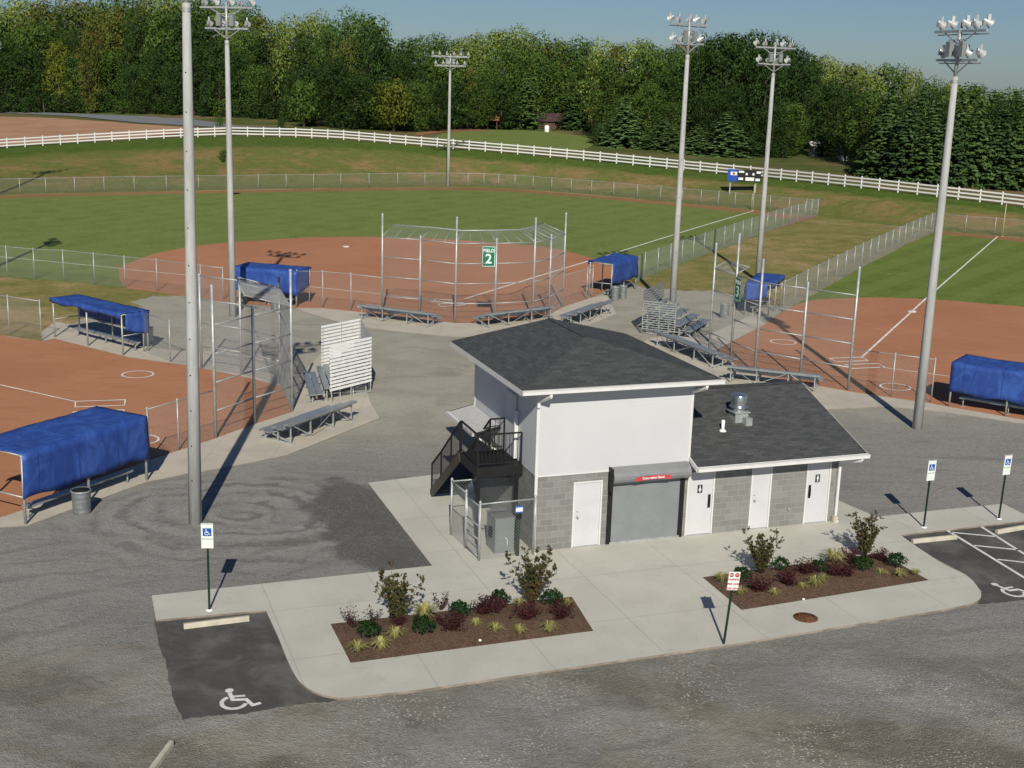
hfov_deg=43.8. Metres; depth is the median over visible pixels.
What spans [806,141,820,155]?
white shed
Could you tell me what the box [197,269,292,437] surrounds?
backstop
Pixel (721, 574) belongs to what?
grass tuft
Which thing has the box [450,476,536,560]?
chain link enclosure
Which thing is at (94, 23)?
broadleaf tree
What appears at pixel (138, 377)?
chalk circle
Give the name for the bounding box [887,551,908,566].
green shrub
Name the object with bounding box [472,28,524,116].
broadleaf tree
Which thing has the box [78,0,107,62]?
broadleaf tree
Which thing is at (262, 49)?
broadleaf tree
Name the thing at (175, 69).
broadleaf tree
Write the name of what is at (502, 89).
broadleaf tree
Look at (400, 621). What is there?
red shrub
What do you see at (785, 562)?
green shrub
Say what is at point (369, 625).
green shrub
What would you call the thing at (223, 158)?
bank bush
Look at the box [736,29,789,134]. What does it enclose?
broadleaf tree
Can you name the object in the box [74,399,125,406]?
chalk line
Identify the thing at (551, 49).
broadleaf tree
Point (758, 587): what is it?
red shrub
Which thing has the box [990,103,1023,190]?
evergreen tree
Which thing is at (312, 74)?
broadleaf tree
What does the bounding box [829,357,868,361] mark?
chalk line
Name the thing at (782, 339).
chalk circle
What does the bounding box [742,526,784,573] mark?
crape myrtle
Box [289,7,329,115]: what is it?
broadleaf tree
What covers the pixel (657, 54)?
broadleaf tree
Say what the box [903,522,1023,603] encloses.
asphalt bay
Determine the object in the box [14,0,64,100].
broadleaf tree
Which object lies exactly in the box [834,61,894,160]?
broadleaf tree
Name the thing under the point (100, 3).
broadleaf tree
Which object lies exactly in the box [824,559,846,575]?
red shrub
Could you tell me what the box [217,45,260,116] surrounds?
broadleaf tree
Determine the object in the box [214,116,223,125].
roadside bush
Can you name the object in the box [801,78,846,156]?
broadleaf tree
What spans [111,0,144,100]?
broadleaf tree
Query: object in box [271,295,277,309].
trash can
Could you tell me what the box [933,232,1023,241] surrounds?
warning track
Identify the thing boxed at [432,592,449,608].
sparse shrub
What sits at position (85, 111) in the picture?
undergrowth bush
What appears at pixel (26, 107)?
undergrowth bush
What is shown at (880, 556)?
red shrub
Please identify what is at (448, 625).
red shrub
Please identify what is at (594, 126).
undergrowth bush
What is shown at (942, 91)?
broadleaf tree
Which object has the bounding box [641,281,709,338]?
bleacher
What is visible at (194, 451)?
light pole
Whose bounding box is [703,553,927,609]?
mulch bed
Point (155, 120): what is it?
road
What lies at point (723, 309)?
trash can
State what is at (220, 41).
broadleaf tree
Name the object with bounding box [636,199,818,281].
chain link fence
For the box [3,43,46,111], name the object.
broadleaf tree
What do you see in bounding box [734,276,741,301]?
field sign
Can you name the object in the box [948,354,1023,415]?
dugout
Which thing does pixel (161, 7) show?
broadleaf tree
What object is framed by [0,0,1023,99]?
sky
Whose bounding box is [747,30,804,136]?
broadleaf tree
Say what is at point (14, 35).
broadleaf tree
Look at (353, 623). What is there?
sparse shrub
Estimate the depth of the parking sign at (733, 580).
32.95 m
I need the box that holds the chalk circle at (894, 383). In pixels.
[879,383,910,390]
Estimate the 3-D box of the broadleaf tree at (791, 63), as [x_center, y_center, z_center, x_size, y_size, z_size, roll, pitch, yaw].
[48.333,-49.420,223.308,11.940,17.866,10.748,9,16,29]
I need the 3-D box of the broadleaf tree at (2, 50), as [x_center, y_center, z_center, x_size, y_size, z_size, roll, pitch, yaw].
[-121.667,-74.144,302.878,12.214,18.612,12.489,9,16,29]
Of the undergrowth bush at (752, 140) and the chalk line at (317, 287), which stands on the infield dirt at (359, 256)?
the chalk line at (317, 287)
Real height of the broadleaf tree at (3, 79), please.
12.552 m
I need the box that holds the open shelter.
[477,116,499,129]
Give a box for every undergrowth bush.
[0,98,7,112]
[1,93,23,112]
[17,97,42,112]
[30,90,56,112]
[49,92,74,112]
[58,97,87,112]
[76,92,108,112]
[99,95,118,112]
[112,99,135,113]
[129,101,155,113]
[152,98,169,114]
[161,98,182,114]
[181,101,203,115]
[195,97,214,116]
[209,98,235,116]
[231,99,247,117]
[244,101,265,118]
[259,101,283,118]
[278,103,293,121]
[585,122,607,138]
[640,129,655,146]
[740,138,764,156]
[751,141,782,157]
[772,144,793,157]
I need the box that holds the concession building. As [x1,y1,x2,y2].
[430,318,869,553]
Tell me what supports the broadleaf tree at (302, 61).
on the bank terrain at (264, 157)
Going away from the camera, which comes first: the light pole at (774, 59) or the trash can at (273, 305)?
the trash can at (273, 305)
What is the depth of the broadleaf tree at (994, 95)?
195.51 m
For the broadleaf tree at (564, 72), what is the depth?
274.33 m
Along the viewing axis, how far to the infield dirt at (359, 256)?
93.18 m
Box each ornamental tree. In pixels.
[284,76,324,126]
[364,78,416,131]
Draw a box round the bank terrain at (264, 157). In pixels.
[0,94,1023,237]
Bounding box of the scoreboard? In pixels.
[727,169,761,193]
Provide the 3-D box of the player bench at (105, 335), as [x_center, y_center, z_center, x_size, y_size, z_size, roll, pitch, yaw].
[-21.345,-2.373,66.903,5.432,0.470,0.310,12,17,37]
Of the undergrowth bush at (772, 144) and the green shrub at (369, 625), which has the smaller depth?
the green shrub at (369, 625)
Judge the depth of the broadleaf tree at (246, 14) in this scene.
286.95 m
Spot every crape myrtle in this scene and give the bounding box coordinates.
[373,560,425,619]
[504,544,557,604]
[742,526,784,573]
[845,509,887,555]
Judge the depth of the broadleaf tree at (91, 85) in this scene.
291.83 m
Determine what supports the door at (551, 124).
in the farm shed at (552, 122)
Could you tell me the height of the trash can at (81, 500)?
0.830 m
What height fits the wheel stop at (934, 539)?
0.138 m
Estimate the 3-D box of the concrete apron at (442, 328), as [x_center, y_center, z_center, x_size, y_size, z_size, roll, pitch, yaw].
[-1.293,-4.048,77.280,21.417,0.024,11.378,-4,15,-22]
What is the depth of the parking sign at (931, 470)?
42.22 m
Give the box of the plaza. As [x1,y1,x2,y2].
[152,474,1023,699]
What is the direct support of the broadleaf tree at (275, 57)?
on the bank terrain at (264, 157)
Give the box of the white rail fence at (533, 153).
[0,126,1023,206]
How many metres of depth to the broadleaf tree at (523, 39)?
283.51 m
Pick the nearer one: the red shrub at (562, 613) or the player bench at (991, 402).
the red shrub at (562, 613)
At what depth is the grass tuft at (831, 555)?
39.02 m
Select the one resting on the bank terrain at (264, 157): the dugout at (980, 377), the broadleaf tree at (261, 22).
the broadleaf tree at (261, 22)
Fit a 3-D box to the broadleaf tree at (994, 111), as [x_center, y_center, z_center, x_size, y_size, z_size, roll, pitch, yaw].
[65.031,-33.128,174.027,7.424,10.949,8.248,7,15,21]
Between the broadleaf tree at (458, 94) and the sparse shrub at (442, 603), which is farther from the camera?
the broadleaf tree at (458, 94)
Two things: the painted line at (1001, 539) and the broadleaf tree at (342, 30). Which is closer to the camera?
the painted line at (1001, 539)
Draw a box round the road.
[1,111,286,129]
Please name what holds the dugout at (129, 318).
on the concrete apron at (65, 332)
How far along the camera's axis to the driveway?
234.79 m
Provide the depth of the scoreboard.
154.83 m
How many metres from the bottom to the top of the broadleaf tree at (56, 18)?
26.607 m
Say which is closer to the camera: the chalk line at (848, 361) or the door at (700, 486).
the door at (700, 486)
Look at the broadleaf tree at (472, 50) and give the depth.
263.06 m
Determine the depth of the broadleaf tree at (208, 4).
290.34 m
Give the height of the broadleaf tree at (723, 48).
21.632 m
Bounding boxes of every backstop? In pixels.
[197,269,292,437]
[381,212,566,322]
[708,233,860,390]
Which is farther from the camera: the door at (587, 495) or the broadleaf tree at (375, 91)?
the broadleaf tree at (375, 91)
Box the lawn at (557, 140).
[432,130,592,150]
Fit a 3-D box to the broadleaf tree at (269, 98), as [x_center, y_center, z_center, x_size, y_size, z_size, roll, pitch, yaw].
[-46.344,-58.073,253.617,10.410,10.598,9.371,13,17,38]
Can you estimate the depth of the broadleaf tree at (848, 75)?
220.07 m
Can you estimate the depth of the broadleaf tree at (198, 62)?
268.62 m
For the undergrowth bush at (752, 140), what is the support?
on the bank terrain at (264, 157)
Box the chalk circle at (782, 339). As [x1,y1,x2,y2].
[770,339,796,344]
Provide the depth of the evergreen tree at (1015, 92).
171.76 m
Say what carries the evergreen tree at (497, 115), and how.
on the bank terrain at (264, 157)
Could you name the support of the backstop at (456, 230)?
on the infield dirt at (359, 256)
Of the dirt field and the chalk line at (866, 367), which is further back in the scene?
the dirt field
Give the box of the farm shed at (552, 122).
[533,113,567,128]
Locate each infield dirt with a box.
[0,335,290,516]
[119,237,628,322]
[716,297,1023,419]
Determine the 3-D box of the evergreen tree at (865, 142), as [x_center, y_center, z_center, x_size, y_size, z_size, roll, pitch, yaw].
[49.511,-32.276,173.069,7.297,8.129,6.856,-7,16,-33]
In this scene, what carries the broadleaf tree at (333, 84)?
on the bank terrain at (264, 157)
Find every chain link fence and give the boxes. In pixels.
[0,173,818,214]
[0,245,223,299]
[0,295,41,340]
[143,312,278,382]
[146,390,213,459]
[296,269,380,312]
[564,265,593,304]
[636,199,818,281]
[782,212,935,311]
[850,349,936,401]
[943,214,1023,236]
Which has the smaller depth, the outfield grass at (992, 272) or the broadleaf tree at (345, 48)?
the outfield grass at (992, 272)
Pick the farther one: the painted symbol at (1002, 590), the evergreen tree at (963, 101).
the evergreen tree at (963, 101)
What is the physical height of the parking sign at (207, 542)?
2.512 m
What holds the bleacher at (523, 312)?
on the concrete apron at (442, 328)
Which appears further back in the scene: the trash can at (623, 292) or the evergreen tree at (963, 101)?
the evergreen tree at (963, 101)
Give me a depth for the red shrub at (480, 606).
34.45 m
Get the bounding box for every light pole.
[182,0,201,524]
[200,0,255,316]
[431,51,469,185]
[667,12,708,311]
[753,38,794,274]
[912,14,994,429]
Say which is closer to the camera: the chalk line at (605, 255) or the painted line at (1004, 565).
the painted line at (1004, 565)
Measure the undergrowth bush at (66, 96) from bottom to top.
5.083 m
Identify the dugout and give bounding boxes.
[0,406,150,524]
[49,294,149,354]
[235,262,310,307]
[588,253,637,297]
[743,273,784,316]
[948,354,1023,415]
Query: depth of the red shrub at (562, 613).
34.37 m
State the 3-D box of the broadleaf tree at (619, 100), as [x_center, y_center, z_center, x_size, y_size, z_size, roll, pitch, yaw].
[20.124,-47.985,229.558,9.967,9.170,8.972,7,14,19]
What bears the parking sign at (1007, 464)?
on the plaza
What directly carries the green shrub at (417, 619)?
on the mulch bed at (411, 642)
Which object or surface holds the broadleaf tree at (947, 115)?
on the bank terrain at (264, 157)
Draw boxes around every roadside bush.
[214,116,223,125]
[277,116,284,127]
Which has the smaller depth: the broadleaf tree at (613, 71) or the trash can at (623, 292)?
the trash can at (623, 292)
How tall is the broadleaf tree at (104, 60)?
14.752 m
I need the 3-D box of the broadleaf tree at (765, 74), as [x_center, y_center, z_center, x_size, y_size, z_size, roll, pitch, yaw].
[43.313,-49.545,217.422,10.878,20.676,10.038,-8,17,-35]
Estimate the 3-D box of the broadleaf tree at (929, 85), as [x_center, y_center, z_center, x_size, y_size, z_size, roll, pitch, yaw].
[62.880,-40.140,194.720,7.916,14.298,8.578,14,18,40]
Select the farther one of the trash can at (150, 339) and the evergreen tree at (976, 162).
the evergreen tree at (976, 162)
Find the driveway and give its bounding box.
[415,129,489,135]
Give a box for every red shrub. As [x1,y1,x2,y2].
[389,614,408,625]
[432,608,467,630]
[470,593,499,614]
[484,594,507,612]
[509,599,543,619]
[548,598,574,619]
[740,573,774,591]
[774,566,804,586]
[788,556,820,573]
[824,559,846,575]
[837,562,856,577]
[838,546,861,560]
[870,547,890,560]
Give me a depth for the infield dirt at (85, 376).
56.96 m
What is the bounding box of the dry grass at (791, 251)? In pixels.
[0,187,1022,341]
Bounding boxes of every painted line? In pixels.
[948,531,1023,577]
[952,532,994,536]
[974,545,1018,549]
[981,527,1023,553]
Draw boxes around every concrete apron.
[0,348,379,527]
[40,322,298,384]
[296,295,615,336]
[644,315,1023,423]
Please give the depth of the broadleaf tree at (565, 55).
284.45 m
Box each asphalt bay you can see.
[154,612,335,718]
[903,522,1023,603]
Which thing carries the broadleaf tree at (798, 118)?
on the bank terrain at (264, 157)
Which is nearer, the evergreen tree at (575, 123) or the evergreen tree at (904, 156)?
the evergreen tree at (904, 156)
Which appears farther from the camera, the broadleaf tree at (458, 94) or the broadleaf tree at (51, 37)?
the broadleaf tree at (51, 37)
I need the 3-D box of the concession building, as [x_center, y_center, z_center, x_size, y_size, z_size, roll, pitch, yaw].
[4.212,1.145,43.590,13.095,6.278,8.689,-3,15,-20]
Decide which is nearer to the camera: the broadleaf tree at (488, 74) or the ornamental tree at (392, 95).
the ornamental tree at (392, 95)
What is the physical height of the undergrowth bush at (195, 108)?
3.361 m
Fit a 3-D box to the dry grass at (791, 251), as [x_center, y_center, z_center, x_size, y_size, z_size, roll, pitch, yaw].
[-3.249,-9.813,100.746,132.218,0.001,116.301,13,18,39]
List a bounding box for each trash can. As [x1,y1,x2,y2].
[70,486,91,515]
[142,326,152,343]
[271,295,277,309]
[611,286,619,299]
[619,285,626,298]
[720,303,729,318]
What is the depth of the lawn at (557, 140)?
221.74 m
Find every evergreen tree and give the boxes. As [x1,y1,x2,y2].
[481,85,515,129]
[507,73,556,130]
[555,84,592,131]
[586,123,610,143]
[593,98,653,149]
[639,116,679,151]
[676,124,715,155]
[695,112,761,157]
[846,116,887,174]
[852,104,898,178]
[859,85,903,169]
[873,102,928,182]
[897,86,940,160]
[897,100,959,185]
[915,112,978,187]
[939,90,980,166]
[951,100,1011,189]
[969,106,1023,189]
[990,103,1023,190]
[1002,90,1022,142]
[1009,160,1023,190]
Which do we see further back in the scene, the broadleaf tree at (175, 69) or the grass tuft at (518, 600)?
the broadleaf tree at (175, 69)
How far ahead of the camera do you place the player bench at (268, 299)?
79.28 m
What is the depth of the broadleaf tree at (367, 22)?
241.92 m
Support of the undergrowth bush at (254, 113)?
on the bank terrain at (264, 157)
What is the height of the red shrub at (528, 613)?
0.593 m
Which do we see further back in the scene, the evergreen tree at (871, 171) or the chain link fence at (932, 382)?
the evergreen tree at (871, 171)
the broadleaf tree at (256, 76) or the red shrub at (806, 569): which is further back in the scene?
the broadleaf tree at (256, 76)
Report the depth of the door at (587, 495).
39.72 m
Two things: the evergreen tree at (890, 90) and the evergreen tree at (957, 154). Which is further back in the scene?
the evergreen tree at (890, 90)
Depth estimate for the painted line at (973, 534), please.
42.24 m
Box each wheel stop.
[149,740,173,767]
[183,615,248,628]
[911,534,956,543]
[995,525,1023,533]
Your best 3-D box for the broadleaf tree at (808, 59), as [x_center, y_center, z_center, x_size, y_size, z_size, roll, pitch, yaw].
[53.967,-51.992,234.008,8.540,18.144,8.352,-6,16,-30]
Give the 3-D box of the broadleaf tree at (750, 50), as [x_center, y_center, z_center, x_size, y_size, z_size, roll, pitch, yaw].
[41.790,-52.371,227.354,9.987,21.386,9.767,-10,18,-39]
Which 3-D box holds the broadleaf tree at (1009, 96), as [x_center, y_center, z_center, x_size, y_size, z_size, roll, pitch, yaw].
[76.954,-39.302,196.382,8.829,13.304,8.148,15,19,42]
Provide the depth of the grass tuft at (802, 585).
37.00 m
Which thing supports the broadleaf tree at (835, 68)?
on the bank terrain at (264, 157)
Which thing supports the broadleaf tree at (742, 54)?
on the bank terrain at (264, 157)
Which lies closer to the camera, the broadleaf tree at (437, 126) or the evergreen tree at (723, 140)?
the evergreen tree at (723, 140)
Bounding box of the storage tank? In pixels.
[544,125,548,131]
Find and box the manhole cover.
[793,612,817,622]
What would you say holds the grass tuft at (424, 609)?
on the mulch bed at (411, 642)
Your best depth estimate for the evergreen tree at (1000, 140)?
161.12 m
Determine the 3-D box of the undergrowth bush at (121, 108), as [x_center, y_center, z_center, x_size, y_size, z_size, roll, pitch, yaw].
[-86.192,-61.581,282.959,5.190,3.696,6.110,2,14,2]
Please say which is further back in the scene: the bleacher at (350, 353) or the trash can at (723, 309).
the trash can at (723, 309)
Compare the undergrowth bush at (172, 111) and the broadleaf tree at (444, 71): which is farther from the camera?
the undergrowth bush at (172, 111)
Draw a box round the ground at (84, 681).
[0,93,1023,767]
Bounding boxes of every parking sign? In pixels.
[201,523,213,610]
[722,570,740,643]
[921,460,936,527]
[996,454,1012,519]
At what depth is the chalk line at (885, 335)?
84.68 m
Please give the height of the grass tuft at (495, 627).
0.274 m
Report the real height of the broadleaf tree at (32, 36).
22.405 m
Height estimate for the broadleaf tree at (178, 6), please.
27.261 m
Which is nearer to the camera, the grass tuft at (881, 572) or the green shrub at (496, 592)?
the green shrub at (496, 592)
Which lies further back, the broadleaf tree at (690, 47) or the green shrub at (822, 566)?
the broadleaf tree at (690, 47)
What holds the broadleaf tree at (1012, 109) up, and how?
on the bank terrain at (264, 157)
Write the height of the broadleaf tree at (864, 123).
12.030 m
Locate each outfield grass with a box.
[0,189,792,287]
[784,234,1023,310]
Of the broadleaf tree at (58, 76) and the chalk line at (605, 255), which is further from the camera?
the broadleaf tree at (58, 76)
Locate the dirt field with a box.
[0,117,221,144]
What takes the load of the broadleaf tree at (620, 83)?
on the bank terrain at (264, 157)
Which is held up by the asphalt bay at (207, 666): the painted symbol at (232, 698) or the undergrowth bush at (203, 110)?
the painted symbol at (232, 698)
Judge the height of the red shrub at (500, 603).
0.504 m
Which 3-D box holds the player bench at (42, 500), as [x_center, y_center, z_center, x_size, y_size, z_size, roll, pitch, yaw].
[-14.563,3.678,42.908,0.310,0.470,4.679,9,15,27]
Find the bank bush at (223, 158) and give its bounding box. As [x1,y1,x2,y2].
[216,150,226,162]
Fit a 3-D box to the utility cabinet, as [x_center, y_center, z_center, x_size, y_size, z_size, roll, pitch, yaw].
[-0.373,4.561,39.414,0.710,1.140,0.904,-3,15,-20]
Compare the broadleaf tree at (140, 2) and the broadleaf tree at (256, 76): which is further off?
the broadleaf tree at (140, 2)
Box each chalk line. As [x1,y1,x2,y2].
[0,384,74,401]
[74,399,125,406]
[119,268,452,300]
[464,211,751,298]
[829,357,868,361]
[844,363,884,368]
[860,237,996,357]
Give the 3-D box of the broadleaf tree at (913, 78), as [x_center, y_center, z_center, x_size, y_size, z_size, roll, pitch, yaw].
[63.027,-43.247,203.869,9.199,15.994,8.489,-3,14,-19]
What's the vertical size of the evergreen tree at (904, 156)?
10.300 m
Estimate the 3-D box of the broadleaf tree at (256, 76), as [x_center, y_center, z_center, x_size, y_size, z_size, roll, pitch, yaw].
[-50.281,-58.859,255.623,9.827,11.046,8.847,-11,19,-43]
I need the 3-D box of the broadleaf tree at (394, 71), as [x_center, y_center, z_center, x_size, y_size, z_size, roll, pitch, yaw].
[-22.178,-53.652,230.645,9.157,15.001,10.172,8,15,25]
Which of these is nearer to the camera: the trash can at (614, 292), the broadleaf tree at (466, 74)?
the trash can at (614, 292)
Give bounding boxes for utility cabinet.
[486,508,515,553]
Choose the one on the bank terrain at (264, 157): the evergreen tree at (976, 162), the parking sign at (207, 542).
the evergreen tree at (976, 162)
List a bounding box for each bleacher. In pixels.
[259,400,356,444]
[301,318,371,402]
[357,304,442,327]
[471,306,554,327]
[558,299,613,324]
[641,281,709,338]
[654,330,737,367]
[726,365,823,392]
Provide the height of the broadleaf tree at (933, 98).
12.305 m
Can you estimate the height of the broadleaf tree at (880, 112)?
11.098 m
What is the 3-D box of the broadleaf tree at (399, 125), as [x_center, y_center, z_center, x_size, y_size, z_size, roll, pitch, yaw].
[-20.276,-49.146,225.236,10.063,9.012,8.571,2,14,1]
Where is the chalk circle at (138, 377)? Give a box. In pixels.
[121,371,153,377]
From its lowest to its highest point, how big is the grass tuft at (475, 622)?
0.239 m
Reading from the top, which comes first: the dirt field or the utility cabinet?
the dirt field
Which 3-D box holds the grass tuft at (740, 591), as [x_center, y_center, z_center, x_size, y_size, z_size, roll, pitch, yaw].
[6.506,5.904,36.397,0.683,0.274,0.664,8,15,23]
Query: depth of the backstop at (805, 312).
63.52 m
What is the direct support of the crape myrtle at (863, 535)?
on the mulch bed at (864, 579)
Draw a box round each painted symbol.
[219,688,260,709]
[991,583,1023,596]
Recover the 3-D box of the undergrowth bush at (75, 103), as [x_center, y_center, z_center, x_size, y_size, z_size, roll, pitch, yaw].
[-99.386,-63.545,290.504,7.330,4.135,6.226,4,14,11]
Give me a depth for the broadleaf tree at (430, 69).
240.53 m
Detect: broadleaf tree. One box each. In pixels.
[0,0,51,81]
[0,5,14,48]
[0,5,25,75]
[0,32,21,110]
[0,51,27,110]
[0,63,12,96]
[1,27,35,108]
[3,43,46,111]
[9,16,68,104]
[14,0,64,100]
[26,68,69,111]
[31,29,74,108]
[33,2,77,69]
[42,38,75,112]
[49,23,101,95]
[52,53,87,111]
[54,0,98,101]
[67,69,116,111]
[70,27,103,113]
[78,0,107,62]
[78,6,115,95]
[84,0,139,93]
[85,47,130,111]
[94,5,139,109]
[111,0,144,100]
[114,63,150,111]
[117,6,167,110]
[128,0,160,98]
[131,0,181,93]
[134,48,176,112]
[135,10,182,112]
[151,60,204,114]
[154,5,209,98]
[163,0,199,80]
[173,0,214,85]
[179,19,224,108]
[180,0,234,92]
[192,41,216,112]
[196,42,242,115]
[200,4,254,99]
[201,36,243,112]
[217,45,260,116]
[220,2,262,110]
[222,21,263,111]
[233,35,288,115]
[238,11,272,73]
[239,62,280,117]
[252,67,290,116]
[256,20,293,77]
[263,12,322,109]
[267,42,296,116]
[274,72,306,121]
[283,32,327,118]
[287,64,330,125]
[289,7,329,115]
[306,21,349,124]
[308,16,357,120]
[314,56,352,127]
[323,35,370,126]
[332,71,378,129]
[333,6,368,120]
[344,20,394,127]
[349,12,396,122]
[353,84,398,129]
[370,47,410,128]
[371,36,416,122]
[371,80,424,130]
[389,37,427,120]
[390,50,428,127]
[402,79,442,131]
[408,30,448,123]
[409,59,453,127]
[420,55,470,128]
[422,84,454,130]
[426,36,465,117]
[435,34,494,124]
[439,77,480,129]
[447,67,493,127]
[455,29,505,107]
[461,73,498,128]
[471,61,504,126]
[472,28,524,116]
[477,80,527,129]
[481,38,531,116]
[495,23,537,118]
[504,43,556,113]
[520,30,556,110]
[528,38,572,108]
[529,52,564,113]
[537,37,589,111]
[541,67,590,113]
[559,34,604,112]
[563,52,598,130]
[572,36,620,126]
[580,56,629,129]
[588,42,633,122]
[593,73,645,130]
[602,93,643,130]
[605,38,665,131]
[622,45,672,131]
[632,78,665,143]
[641,70,694,136]
[642,41,674,103]
[647,46,696,119]
[652,99,687,144]
[656,47,708,135]
[666,40,706,134]
[682,38,732,141]
[687,30,724,112]
[688,88,726,142]
[690,32,755,132]
[711,32,739,118]
[714,82,749,141]
[719,31,763,137]
[722,29,771,143]
[735,31,796,143]
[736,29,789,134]
[746,102,796,156]
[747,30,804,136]
[755,50,813,144]
[773,101,817,155]
[778,44,816,123]
[785,60,829,152]
[787,50,826,148]
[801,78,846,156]
[808,51,848,144]
[812,59,863,151]
[821,62,869,154]
[822,81,865,161]
[832,87,885,165]
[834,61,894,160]
[862,95,906,146]
[870,62,910,133]
[891,63,925,119]
[892,104,916,135]
[899,87,956,148]
[901,74,945,125]
[922,80,958,116]
[935,106,964,148]
[938,82,973,134]
[955,82,1000,127]
[966,103,1008,153]
[977,89,1006,128]
[983,94,1023,149]
[997,87,1023,118]
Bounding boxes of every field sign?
[482,246,495,266]
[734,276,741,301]
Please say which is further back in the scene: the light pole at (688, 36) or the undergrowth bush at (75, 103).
the undergrowth bush at (75, 103)
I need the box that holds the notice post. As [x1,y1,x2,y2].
[515,505,523,555]
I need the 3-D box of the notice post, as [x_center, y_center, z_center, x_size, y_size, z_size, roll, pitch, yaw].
[0.185,4.473,38.832,0.260,1.620,0.140,-3,15,-20]
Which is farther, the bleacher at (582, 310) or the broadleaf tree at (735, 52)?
the broadleaf tree at (735, 52)
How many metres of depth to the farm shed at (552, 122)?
271.32 m
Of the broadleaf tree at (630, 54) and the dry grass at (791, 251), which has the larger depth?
the broadleaf tree at (630, 54)
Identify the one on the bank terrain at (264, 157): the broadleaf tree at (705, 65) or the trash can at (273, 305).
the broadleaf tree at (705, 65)
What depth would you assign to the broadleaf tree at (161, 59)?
276.55 m
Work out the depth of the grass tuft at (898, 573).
38.07 m
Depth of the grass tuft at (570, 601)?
35.21 m
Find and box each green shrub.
[355,618,381,637]
[411,614,436,633]
[448,599,471,616]
[491,588,511,602]
[539,588,563,605]
[734,565,752,579]
[771,555,791,569]
[812,558,828,571]
[852,554,873,569]
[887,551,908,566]
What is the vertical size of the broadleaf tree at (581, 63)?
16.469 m
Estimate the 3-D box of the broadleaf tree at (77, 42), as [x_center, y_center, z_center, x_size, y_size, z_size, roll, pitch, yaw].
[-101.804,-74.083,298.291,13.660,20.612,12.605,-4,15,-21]
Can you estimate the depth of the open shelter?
252.98 m
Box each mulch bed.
[331,597,592,662]
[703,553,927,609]
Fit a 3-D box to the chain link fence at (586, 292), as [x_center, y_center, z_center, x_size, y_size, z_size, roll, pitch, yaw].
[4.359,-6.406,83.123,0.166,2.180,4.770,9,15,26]
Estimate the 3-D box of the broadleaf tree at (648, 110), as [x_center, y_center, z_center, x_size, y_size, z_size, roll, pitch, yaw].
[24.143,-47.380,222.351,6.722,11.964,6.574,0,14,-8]
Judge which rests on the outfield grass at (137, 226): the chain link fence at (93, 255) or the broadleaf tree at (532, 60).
the chain link fence at (93, 255)
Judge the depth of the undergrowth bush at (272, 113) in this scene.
250.76 m
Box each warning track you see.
[0,187,816,230]
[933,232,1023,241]
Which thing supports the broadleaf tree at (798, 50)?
on the bank terrain at (264, 157)
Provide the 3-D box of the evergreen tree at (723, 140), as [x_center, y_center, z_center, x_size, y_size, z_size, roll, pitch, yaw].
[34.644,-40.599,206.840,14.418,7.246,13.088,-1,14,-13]
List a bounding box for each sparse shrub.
[338,605,358,623]
[343,612,361,627]
[362,604,382,620]
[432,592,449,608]
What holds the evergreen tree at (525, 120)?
on the bank terrain at (264, 157)
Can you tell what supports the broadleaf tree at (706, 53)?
on the bank terrain at (264, 157)
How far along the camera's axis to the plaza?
36.03 m
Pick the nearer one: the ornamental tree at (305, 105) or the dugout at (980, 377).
the dugout at (980, 377)
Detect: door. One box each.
[505,389,516,456]
[549,122,553,128]
[571,480,602,547]
[684,471,715,535]
[748,467,772,529]
[802,462,831,523]
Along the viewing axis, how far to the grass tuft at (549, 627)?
33.57 m
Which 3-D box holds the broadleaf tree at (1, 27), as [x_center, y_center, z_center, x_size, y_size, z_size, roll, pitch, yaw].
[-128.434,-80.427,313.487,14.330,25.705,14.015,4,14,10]
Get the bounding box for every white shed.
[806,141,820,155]
[839,148,848,160]
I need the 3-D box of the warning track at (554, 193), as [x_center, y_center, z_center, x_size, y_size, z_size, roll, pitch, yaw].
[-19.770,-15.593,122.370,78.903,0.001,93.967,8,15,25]
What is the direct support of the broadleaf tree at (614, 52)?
on the bank terrain at (264, 157)
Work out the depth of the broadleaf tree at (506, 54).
264.12 m
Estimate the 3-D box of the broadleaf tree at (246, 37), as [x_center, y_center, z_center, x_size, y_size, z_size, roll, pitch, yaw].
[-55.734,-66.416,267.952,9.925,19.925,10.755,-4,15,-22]
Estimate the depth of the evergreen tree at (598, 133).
220.79 m
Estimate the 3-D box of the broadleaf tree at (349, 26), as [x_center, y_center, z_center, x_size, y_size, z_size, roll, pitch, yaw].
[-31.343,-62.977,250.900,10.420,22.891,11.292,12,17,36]
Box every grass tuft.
[346,638,371,651]
[368,635,392,652]
[383,625,408,638]
[408,600,441,617]
[465,617,484,625]
[484,621,505,632]
[511,623,527,633]
[512,597,528,605]
[537,620,560,633]
[559,598,574,606]
[714,571,728,581]
[734,585,747,594]
[767,587,781,595]
[794,582,809,587]
[803,574,827,586]
[817,573,831,579]
[820,548,850,562]
[874,568,888,574]
[892,567,907,576]
[909,568,920,574]
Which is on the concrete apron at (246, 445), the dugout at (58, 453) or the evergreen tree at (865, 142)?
the dugout at (58, 453)
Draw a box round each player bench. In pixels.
[21,468,133,518]
[74,327,138,350]
[242,295,294,305]
[605,282,629,296]
[750,298,765,313]
[959,396,1023,414]
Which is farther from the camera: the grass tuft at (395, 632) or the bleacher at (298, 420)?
the bleacher at (298, 420)
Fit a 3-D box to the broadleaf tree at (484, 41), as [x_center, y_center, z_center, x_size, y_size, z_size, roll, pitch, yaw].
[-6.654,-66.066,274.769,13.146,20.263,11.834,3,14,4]
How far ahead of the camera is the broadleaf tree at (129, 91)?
283.05 m
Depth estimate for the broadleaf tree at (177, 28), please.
277.78 m

